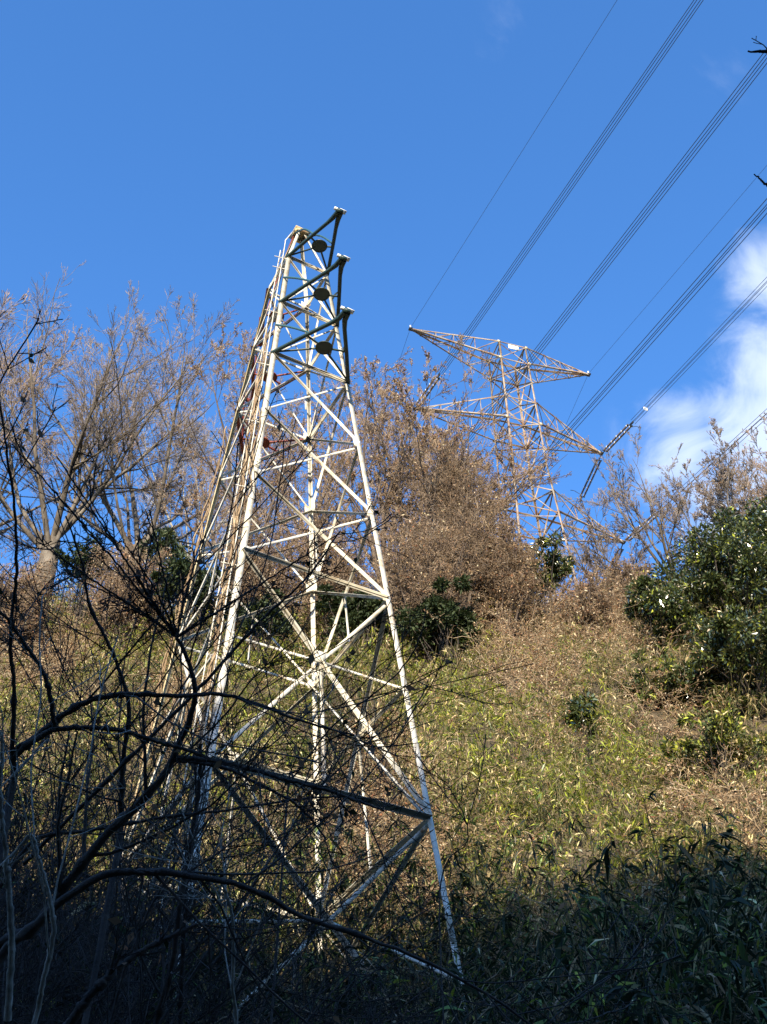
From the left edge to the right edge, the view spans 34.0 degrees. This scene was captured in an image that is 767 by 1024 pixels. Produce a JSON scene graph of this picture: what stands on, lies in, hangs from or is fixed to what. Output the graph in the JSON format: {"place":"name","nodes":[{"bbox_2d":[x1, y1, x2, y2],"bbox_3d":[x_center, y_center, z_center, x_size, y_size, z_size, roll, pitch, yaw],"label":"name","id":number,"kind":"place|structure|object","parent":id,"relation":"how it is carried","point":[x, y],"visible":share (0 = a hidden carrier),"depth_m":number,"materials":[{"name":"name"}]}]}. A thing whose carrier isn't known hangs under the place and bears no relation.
{"place":"outdoors","nodes":[
{"label":"outdoors","id":0,"kind":"place"},
{"bbox_2d":[0,604,766,1023],"bbox_3d":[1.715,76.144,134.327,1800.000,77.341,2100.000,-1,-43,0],"label":"ground","id":1,"kind":"structure","parent":0,"point":[632,810],"depth_m":46.13,"materials":[{"name":"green plant"}]},
{"bbox_2d":[0,547,79,668],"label":"dry bush","id":2,"kind":"object","parent":1,"relation":"on","point":[23,581],"visible":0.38,"depth_m":62.24,"materials":[{"name":"brown plant"}]},
{"bbox_2d":[52,531,118,635],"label":"evergreen shrub","id":3,"kind":"object","parent":1,"relation":"on","point":[82,550],"visible":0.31,"depth_m":70.40,"materials":[{"name":"green plant"}]},
{"bbox_2d":[0,576,186,1023],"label":"bare sapling","id":4,"kind":"object","parent":1,"relation":"on","point":[7,869],"visible":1,"depth_m":5.19,"materials":[{"name":"brown plant"}]},
{"bbox_2d":[0,288,196,565],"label":"bare tree","id":5,"kind":"object","parent":1,"relation":"on","point":[47,460],"visible":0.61,"depth_m":82.40,"materials":[{"name":"brown plant"}]},
{"bbox_2d":[72,529,174,657],"bbox_3d":[-13.385,4.645,64.889,5.373,7.742,5.310,-1,-43,0],"label":"dry bush","id":6,"kind":"object","parent":1,"relation":"on","point":[111,577],"visible":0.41,"depth_m":64.22,"materials":[{"name":"brown plant"}]},
{"bbox_2d":[0,260,256,612],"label":"bare tree","id":7,"kind":"object","parent":1,"relation":"on","point":[54,536],"visible":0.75,"depth_m":78.17,"materials":[{"name":"brown plant"}]},
{"bbox_2d":[0,286,321,573],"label":"bare tree","id":8,"kind":"object","parent":1,"relation":"on","point":[135,518],"visible":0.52,"depth_m":80.94,"materials":[{"name":"brown plant"}]},
{"bbox_2d":[1,775,325,1023],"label":"bamboo culms","id":9,"kind":"object","parent":1,"relation":"on","point":[147,933],"visible":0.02,"depth_m":17.13,"materials":[{"name":"green plant"}]},
{"bbox_2d":[0,769,334,1023],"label":"bamboo leaves","id":10,"kind":"object","parent":9,"relation":"attached to","point":[313,932],"visible":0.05,"depth_m":17.38,"materials":[{"name":"green plant"}]},
{"bbox_2d":[139,526,191,628],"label":"evergreen shrub","id":11,"kind":"object","parent":1,"relation":"on","point":[170,539],"visible":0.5,"depth_m":72.74,"materials":[{"name":"green plant"}]},
{"bbox_2d":[33,618,341,1023],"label":"bare sapling","id":12,"kind":"object","parent":1,"relation":"on","point":[231,979],"visible":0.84,"depth_m":7.00,"materials":[{"name":"brown plant"}]},
{"bbox_2d":[149,549,238,659],"bbox_3d":[-9.277,5.015,61.147,4.546,6.769,5.643,-1,-43,0],"label":"evergreen shrub","id":13,"kind":"object","parent":1,"relation":"on","point":[174,566],"visible":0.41,"depth_m":61.27,"materials":[{"name":"green plant"}]},
{"bbox_2d":[0,386,402,948],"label":"bare shrub","id":14,"kind":"object","parent":1,"relation":"on","point":[82,863],"visible":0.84,"depth_m":6.92,"materials":[{"name":"brown plant"}]},
{"bbox_2d":[0,415,337,637],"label":"branch","id":15,"kind":"object","parent":14,"relation":"attached to","point":[153,605],"visible":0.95,"depth_m":6.48,"materials":[{"name":"black plant"}]},
{"bbox_2d":[0,451,412,1023],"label":"bare shrub","id":16,"kind":"object","parent":1,"relation":"on","point":[124,759],"visible":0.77,"depth_m":7.41,"materials":[{"name":"brown plant"}]},
{"bbox_2d":[110,379,313,569],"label":"bare tree","id":17,"kind":"object","parent":1,"relation":"on","point":[216,435],"visible":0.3,"depth_m":99.42,"materials":[{"name":"brown plant"}]},
{"bbox_2d":[0,308,512,1002],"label":"bare shrub","id":18,"kind":"object","parent":1,"relation":"on","point":[52,726],"visible":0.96,"depth_m":6.29,"materials":[{"name":"brown plant"}]},
{"bbox_2d":[89,561,426,1023],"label":"bare shrub","id":19,"kind":"object","parent":1,"relation":"on","point":[175,945],"visible":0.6,"depth_m":8.38,"materials":[{"name":"brown plant"}]},
{"bbox_2d":[197,491,319,659],"bbox_3d":[-6.681,3.653,65.041,6.441,10.466,6.665,9,-44,-11],"label":"dry bush","id":20,"kind":"object","parent":1,"relation":"on","point":[258,561],"visible":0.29,"depth_m":64.40,"materials":[{"name":"brown plant"}]},
{"bbox_2d":[237,588,302,680],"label":"evergreen shrub","id":21,"kind":"object","parent":1,"relation":"on","point":[253,609],"visible":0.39,"depth_m":58.98,"materials":[{"name":"green plant"}]},
{"bbox_2d":[0,494,566,1023],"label":"tangled thicket","id":22,"kind":"object","parent":1,"relation":"on","point":[78,930],"visible":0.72,"depth_m":10.95,"materials":[{"name":"brown plant"}]},
{"bbox_2d":[141,322,433,634],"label":"bare tree","id":23,"kind":"object","parent":1,"relation":"on","point":[198,514],"visible":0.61,"depth_m":74.33,"materials":[{"name":"brown plant"}]},
{"bbox_2d":[112,207,464,1015],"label":"lattice tower","id":24,"kind":"structure","parent":1,"relation":"on","point":[302,237],"depth_m":34.37,"materials":[{"name":"metal"}]},
{"bbox_2d":[124,426,226,826],"bbox_3d":[-5.616,2.933,34.249,1.910,14.777,0.485,-12,-44,11],"label":"climbing vine","id":25,"kind":"object","parent":24,"relation":"attached to","point":[188,577],"visible":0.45,"depth_m":35.92,"materials":[{"name":"brown plant"}]},
{"bbox_2d":[181,327,274,839],"bbox_3d":[-3.694,0.215,31.776,0.665,19.033,2.695,-12,-44,11],"label":"climbing vine","id":26,"kind":"object","parent":24,"relation":"attached to","point":[235,518],"visible":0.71,"depth_m":31.63,"materials":[{"name":"beige plant"}]},
{"bbox_2d":[21,780,584,1023],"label":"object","id":27,"kind":"object","parent":1,"relation":"on","point":[409,909],"visible":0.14,"depth_m":29.43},
{"bbox_2d":[24,780,595,1023],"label":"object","id":28,"kind":"object","parent":27,"relation":"attached to","point":[466,883],"visible":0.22,"depth_m":29.43,"materials":[{"name":"green plant"}]},
{"bbox_2d":[230,346,413,610],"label":"bare tree","id":29,"kind":"object","parent":1,"relation":"on","point":[327,400],"visible":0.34,"depth_m":85.64,"materials":[{"name":"brown plant"}]},
{"bbox_2d":[284,499,379,657],"bbox_3d":[-2.642,3.819,65.024,5.794,9.540,6.507,-1,-43,0],"label":"dry bush","id":30,"kind":"object","parent":1,"relation":"on","point":[346,565],"visible":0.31,"depth_m":64.58,"materials":[{"name":"brown plant"}]},
{"bbox_2d":[315,583,399,662],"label":"evergreen shrub","id":31,"kind":"object","parent":1,"relation":"on","point":[362,611],"visible":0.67,"depth_m":60.07,"materials":[{"name":"green plant"}]},
{"bbox_2d":[0,621,721,1023],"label":"bare shrub","id":32,"kind":"object","parent":1,"relation":"on","point":[36,925],"visible":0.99,"depth_m":5.78,"materials":[{"name":"brown plant"}]},
{"bbox_2d":[223,555,532,1023],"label":"bare shrub","id":33,"kind":"object","parent":1,"relation":"on","point":[279,908],"visible":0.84,"depth_m":8.20,"materials":[{"name":"brown plant"}]},
{"bbox_2d":[67,864,692,1023],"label":"thicket","id":34,"kind":"object","parent":1,"relation":"on","point":[401,1014],"visible":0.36,"depth_m":12.54,"materials":[{"name":"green plant"}]},
{"bbox_2d":[0,789,766,1023],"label":"shaded bamboo leaves","id":35,"kind":"object","parent":1,"relation":"on","point":[736,971],"visible":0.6,"depth_m":15.00,"materials":[{"name":"green plant"}]},
{"bbox_2d":[0,561,766,1019],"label":"dry vine thicket","id":36,"kind":"object","parent":1,"relation":"on","point":[528,663],"visible":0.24,"depth_m":48.32,"materials":[{"name":"brown plant"}]},
{"bbox_2d":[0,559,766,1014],"bbox_3d":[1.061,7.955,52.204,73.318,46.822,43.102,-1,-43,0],"label":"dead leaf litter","id":37,"kind":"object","parent":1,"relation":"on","point":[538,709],"visible":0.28,"depth_m":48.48,"materials":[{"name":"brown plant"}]},
{"bbox_2d":[0,566,766,1023],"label":"dwarf bamboo leaves","id":38,"kind":"object","parent":1,"relation":"on","point":[580,802],"visible":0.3,"depth_m":44.07,"materials":[{"name":"green plant"}]},
{"bbox_2d":[0,893,766,1023],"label":"shaded brush","id":39,"kind":"object","parent":1,"relation":"on","point":[492,977],"visible":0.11,"depth_m":14.41,"materials":[{"name":"green plant"}]},
{"bbox_2d":[268,346,499,645],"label":"bare tree","id":40,"kind":"object","parent":1,"relation":"on","point":[400,473],"visible":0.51,"depth_m":72.00,"materials":[{"name":"brown plant"}]},
{"bbox_2d":[323,363,524,589],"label":"bare tree","id":41,"kind":"object","parent":1,"relation":"on","point":[408,407],"visible":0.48,"depth_m":70.64,"materials":[{"name":"brown plant"}]},
{"bbox_2d":[358,502,492,670],"bbox_3d":[1.988,3.936,62.466,7.110,10.296,6.477,-1,-43,0],"label":"dry bush","id":42,"kind":"object","parent":1,"relation":"on","point":[405,575],"visible":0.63,"depth_m":61.79,"materials":[{"name":"brown plant"}]},
{"bbox_2d":[394,573,481,676],"bbox_3d":[2.501,5.455,58.711,4.504,5.441,5.058,-1,-43,0],"label":"evergreen shrub","id":43,"kind":"object","parent":1,"relation":"on","point":[466,621],"visible":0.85,"depth_m":58.78,"materials":[{"name":"green plant"}]},
{"bbox_2d":[382,425,526,647],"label":"dry bush","id":44,"kind":"object","parent":1,"relation":"on","point":[462,514],"visible":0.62,"depth_m":66.90,"materials":[{"name":"brown plant"}]},
{"bbox_2d":[347,332,571,547],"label":"bare tree","id":45,"kind":"object","parent":1,"relation":"on","point":[531,455],"visible":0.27,"depth_m":74.62,"materials":[{"name":"brown plant"}]},
{"bbox_2d":[464,506,555,647],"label":"dry bush","id":46,"kind":"object","parent":1,"relation":"on","point":[511,585],"visible":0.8,"depth_m":65.24,"materials":[{"name":"brown plant"}]},
{"bbox_2d":[408,327,625,597],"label":"transmission pylon","id":47,"kind":"object","parent":1,"relation":"on","point":[522,421],"visible":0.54,"depth_m":162.11,"materials":[{"name":"metal"}]},
{"bbox_2d":[393,411,413,457],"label":"insulator string","id":48,"kind":"object","parent":47,"relation":"attached to","point":[407,435],"visible":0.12,"depth_m":159.34,"materials":[{"name":"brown ceramic"}]},
{"bbox_2d":[415,373,448,407],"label":"insulator string","id":49,"kind":"object","parent":47,"relation":"attached to","point":[433,386],"visible":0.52,"depth_m":153.05,"materials":[{"name":"grey ceramic"}]},
{"bbox_2d":[439,0,702,373],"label":"conductor bundle","id":50,"kind":"object","parent":49,"relation":"attached to","point":[578,172],"visible":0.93,"depth_m":123.26,"materials":[{"name":"metal"}]},
{"bbox_2d":[571,456,601,500],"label":"insulator string","id":51,"kind":"object","parent":47,"relation":"attached to","point":[585,485],"visible":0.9,"depth_m":165.09,"materials":[{"name":"grey ceramic"}]},
{"bbox_2d":[558,500,580,548],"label":"conductor bundle","id":52,"kind":"object","parent":51,"relation":"attached to","point":[569,521],"visible":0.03,"depth_m":168.76,"materials":[{"name":"metal"}]},
{"bbox_2d":[602,544,623,581],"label":"insulator string","id":53,"kind":"object","parent":47,"relation":"attached to","point":[622,550],"visible":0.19,"depth_m":153.14,"materials":[{"name":"grey ceramic"}]},
{"bbox_2d":[459,53,766,447],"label":"conductor bundle","id":54,"kind":"object","parent":47,"relation":"attached to","point":[627,234],"visible":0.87,"depth_m":109.33,"materials":[{"name":"metal"}]},
{"bbox_2d":[602,421,637,452],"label":"insulator string","id":55,"kind":"object","parent":47,"relation":"attached to","point":[630,425],"visible":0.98,"depth_m":159.16,"materials":[{"name":"grey ceramic"}]},
{"bbox_2d":[631,277,766,423],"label":"conductor bundle","id":56,"kind":"object","parent":55,"relation":"attached to","point":[646,409],"visible":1,"depth_m":144.65,"materials":[{"name":"metal"}]},
{"bbox_2d":[503,199,766,509],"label":"conductor bundle","id":57,"kind":"object","parent":47,"relation":"attached to","point":[655,331],"visible":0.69,"depth_m":99.89,"materials":[{"name":"metal"}]},
{"bbox_2d":[624,512,657,541],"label":"insulator string","id":58,"kind":"object","parent":47,"relation":"attached to","point":[632,537],"visible":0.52,"depth_m":149.07,"materials":[{"name":"grey ceramic"}]},
{"bbox_2d":[656,412,766,511],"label":"conductor bundle","id":59,"kind":"object","parent":58,"relation":"attached to","point":[721,454],"visible":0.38,"depth_m":135.51,"materials":[{"name":"metal"}]},
{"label":"peak clamp","id":60,"kind":"object","parent":47,"relation":"attached to","visible":0},
{"bbox_2d":[412,2,615,324],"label":"earth wire","id":61,"kind":"object","parent":60,"relation":"attached to","point":[519,155],"visible":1,"depth_m":142.22,"materials":[{"name":"metal"}]},
{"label":"peak clamp","id":62,"kind":"object","parent":47,"relation":"attached to","visible":0},
{"bbox_2d":[589,169,763,372],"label":"earth wire","id":63,"kind":"object","parent":62,"relation":"attached to","point":[675,272],"visible":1,"depth_m":156.25,"materials":[{"name":"metal"}]},
{"bbox_2d":[523,529,574,630],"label":"evergreen shrub","id":64,"kind":"object","parent":1,"relation":"on","point":[560,566],"visible":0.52,"depth_m":68.85,"materials":[{"name":"green plant"}]},
{"bbox_2d":[559,691,606,769],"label":"evergreen shrub","id":65,"kind":"object","parent":1,"relation":"on","point":[579,703],"visible":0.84,"depth_m":46.48,"materials":[{"name":"green plant"}]},
{"bbox_2d":[541,561,627,644],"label":"dry bush","id":66,"kind":"object","parent":1,"relation":"on","point":[594,590],"visible":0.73,"depth_m":64.17,"materials":[{"name":"brown plant"}]},
{"bbox_2d":[539,481,664,594],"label":"bare tree","id":67,"kind":"object","parent":1,"relation":"on","point":[587,553],"visible":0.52,"depth_m":73.98,"materials":[{"name":"brown plant"}]},
{"bbox_2d":[470,836,766,1023],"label":"tall bamboo leaves","id":68,"kind":"object","parent":1,"relation":"on","point":[682,920],"visible":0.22,"depth_m":27.03,"materials":[{"name":"green plant"}]},
{"bbox_2d":[601,553,654,616],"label":"dry bush","id":69,"kind":"object","parent":1,"relation":"on","point":[636,570],"visible":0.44,"depth_m":70.11,"materials":[{"name":"brown plant"}]},
{"bbox_2d":[552,426,716,587],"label":"bare tree","id":70,"kind":"object","parent":1,"relation":"on","point":[648,498],"visible":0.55,"depth_m":77.01,"materials":[{"name":"brown plant"}]},
{"bbox_2d":[617,649,686,710],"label":"evergreen shrub","id":71,"kind":"object","parent":1,"relation":"on","point":[669,667],"visible":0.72,"depth_m":52.10,"materials":[{"name":"green plant"}]},
{"bbox_2d":[621,570,710,657],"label":"evergreen shrub","id":72,"kind":"object","parent":1,"relation":"on","point":[664,607],"visible":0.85,"depth_m":58.31,"materials":[{"name":"green plant"}]},
{"bbox_2d":[663,659,733,704],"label":"evergreen shrub","id":73,"kind":"object","parent":1,"relation":"on","point":[689,664],"visible":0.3,"depth_m":51.55,"materials":[{"name":"green plant"}]},
{"bbox_2d":[648,502,766,631],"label":"evergreen shrub","id":74,"kind":"object","parent":1,"relation":"on","point":[734,555],"visible":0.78,"depth_m":61.51,"materials":[{"name":"green plant"}]},
{"bbox_2d":[655,417,765,559],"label":"bare tree","id":75,"kind":"object","parent":1,"relation":"on","point":[722,481],"visible":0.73,"depth_m":74.32,"materials":[{"name":"brown plant"}]},
{"bbox_2d":[660,702,766,793],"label":"evergreen shrub","id":76,"kind":"object","parent":1,"relation":"on","point":[714,727],"visible":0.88,"depth_m":44.01,"materials":[{"name":"green plant"}]},
{"bbox_2d":[674,599,766,719],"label":"evergreen shrub","id":77,"kind":"object","parent":1,"relation":"on","point":[727,642],"visible":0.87,"depth_m":49.64,"materials":[{"name":"green plant"}]},
{"bbox_2d":[693,412,766,528],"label":"bare tree","id":78,"kind":"object","parent":1,"relation":"on","point":[763,489],"visible":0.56,"depth_m":76.11,"materials":[{"name":"brown plant"}]},
{"bbox_2d":[721,493,766,580],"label":"evergreen shrub","id":79,"kind":"object","parent":1,"relation":"on","point":[752,510],"visible":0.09,"depth_m":68.48,"materials":[{"name":"green plant"}]},
{"bbox_2d":[748,36,766,186],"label":"bare tree","id":80,"kind":"object","parent":1,"relation":"on","point":[760,51],"visible":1,"depth_m":7.99,"materials":[{"name":"plant"}]},
{"bbox_2d":[0,0,766,618],"label":"sky","id":81,"kind":"structure","parent":0,"point":[159,145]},
{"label":"left bamboo culms","id":82,"kind":"object","parent":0,"visible":0},
{"bbox_2d":[3,866,311,1022],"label":"bamboo leaves","id":83,"kind":"object","parent":82,"relation":"attached to","point":[202,953],"visible":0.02,"depth_m":23.84,"materials":[{"name":"green plant"}]}
]}

